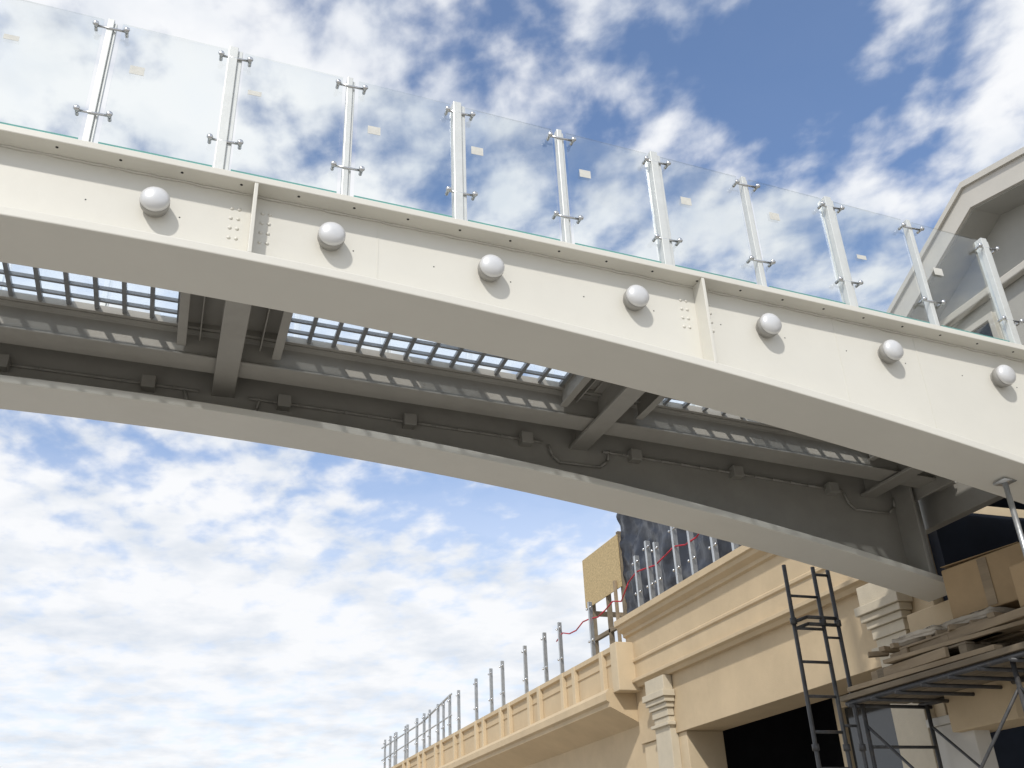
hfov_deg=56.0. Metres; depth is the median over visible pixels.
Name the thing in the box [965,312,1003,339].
window frames
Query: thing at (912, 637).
cement sack
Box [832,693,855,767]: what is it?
interior door frame
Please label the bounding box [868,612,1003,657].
timber offcuts
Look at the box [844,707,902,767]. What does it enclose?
interior glazing
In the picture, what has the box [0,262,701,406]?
glass railing
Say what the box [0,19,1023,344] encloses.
glass railing
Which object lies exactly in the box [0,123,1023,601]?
pedestrian bridge
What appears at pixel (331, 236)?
bulkhead lamp
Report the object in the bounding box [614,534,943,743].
entablature
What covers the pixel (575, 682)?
parapet ribs
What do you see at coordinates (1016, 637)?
wooden pallet
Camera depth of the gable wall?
15.07 m
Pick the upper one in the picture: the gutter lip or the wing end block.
the gutter lip
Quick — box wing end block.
[609,642,641,692]
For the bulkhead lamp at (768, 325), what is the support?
attached to the pedestrian bridge
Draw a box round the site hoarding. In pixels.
[582,513,741,653]
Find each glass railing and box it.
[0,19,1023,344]
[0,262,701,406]
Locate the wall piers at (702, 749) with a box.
[645,506,1023,767]
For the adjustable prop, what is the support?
on the ground
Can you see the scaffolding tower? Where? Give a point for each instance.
(926, 690)
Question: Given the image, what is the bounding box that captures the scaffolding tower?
[782,565,1023,767]
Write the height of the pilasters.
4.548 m
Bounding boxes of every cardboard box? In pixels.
[940,542,1023,618]
[1009,561,1023,606]
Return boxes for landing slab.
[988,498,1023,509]
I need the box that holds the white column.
[926,715,998,767]
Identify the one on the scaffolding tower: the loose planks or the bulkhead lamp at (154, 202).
the loose planks
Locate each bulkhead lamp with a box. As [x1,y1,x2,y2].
[140,186,169,217]
[317,222,345,250]
[477,254,504,281]
[623,285,648,310]
[755,313,781,337]
[877,340,903,363]
[990,365,1015,387]
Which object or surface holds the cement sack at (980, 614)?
on the wooden pallet at (1016, 637)
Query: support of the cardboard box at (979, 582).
on the cement sack at (980, 614)
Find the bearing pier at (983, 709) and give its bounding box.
[907,600,1023,732]
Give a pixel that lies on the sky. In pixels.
(169, 598)
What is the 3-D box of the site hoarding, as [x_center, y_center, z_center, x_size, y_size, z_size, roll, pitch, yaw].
[3.904,2.595,16.978,1.606,2.760,9.980,7,-29,-18]
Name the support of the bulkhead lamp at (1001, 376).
attached to the pedestrian bridge
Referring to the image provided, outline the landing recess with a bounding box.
[928,513,1023,767]
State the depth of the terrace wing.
18.48 m
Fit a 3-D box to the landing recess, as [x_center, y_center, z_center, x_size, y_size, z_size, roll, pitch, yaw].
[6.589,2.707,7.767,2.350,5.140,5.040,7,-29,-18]
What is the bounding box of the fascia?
[892,155,1023,316]
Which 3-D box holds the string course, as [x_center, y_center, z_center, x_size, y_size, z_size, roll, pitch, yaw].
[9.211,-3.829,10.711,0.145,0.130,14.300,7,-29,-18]
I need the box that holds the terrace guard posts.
[381,526,738,767]
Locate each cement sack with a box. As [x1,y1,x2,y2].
[892,625,942,645]
[938,606,1017,629]
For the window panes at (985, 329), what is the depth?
15.11 m
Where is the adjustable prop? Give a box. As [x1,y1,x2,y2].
[993,477,1023,555]
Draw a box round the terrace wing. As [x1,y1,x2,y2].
[391,647,646,767]
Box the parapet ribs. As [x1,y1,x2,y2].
[393,651,607,767]
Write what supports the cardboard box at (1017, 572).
on the loose planks
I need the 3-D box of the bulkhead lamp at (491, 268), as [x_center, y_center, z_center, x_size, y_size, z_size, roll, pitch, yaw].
[-0.140,-0.783,6.483,0.176,0.176,0.136,7,-29,-18]
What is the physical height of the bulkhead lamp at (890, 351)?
0.176 m
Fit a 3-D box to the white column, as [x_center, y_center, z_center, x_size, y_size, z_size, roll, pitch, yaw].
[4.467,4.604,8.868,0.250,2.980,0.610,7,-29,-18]
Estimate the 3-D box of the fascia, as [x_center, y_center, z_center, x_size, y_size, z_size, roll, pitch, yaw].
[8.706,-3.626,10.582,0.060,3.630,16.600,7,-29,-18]
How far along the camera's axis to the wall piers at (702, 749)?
14.69 m
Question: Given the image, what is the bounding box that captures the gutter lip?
[887,147,1023,313]
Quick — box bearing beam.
[911,474,1003,533]
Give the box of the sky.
[0,0,1023,767]
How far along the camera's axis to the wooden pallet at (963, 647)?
8.35 m
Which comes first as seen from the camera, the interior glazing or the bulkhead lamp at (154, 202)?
the bulkhead lamp at (154, 202)
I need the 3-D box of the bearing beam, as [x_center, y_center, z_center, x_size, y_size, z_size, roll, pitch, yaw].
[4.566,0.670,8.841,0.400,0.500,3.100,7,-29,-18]
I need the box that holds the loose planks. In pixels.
[847,606,1023,691]
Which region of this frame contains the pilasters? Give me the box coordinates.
[642,583,938,767]
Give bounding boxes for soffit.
[909,182,1023,321]
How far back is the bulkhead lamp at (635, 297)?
6.74 m
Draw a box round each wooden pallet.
[876,641,1015,677]
[899,618,1023,654]
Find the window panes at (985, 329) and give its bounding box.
[973,322,992,336]
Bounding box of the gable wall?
[938,204,1023,344]
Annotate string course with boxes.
[939,261,1023,326]
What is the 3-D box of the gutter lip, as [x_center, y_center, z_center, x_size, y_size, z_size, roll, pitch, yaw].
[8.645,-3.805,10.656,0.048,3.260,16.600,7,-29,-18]
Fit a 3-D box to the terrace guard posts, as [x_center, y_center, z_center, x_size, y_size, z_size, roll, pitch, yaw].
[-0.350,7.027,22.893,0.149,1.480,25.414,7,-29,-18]
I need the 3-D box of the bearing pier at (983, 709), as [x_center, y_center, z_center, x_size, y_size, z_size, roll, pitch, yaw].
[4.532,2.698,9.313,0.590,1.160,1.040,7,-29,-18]

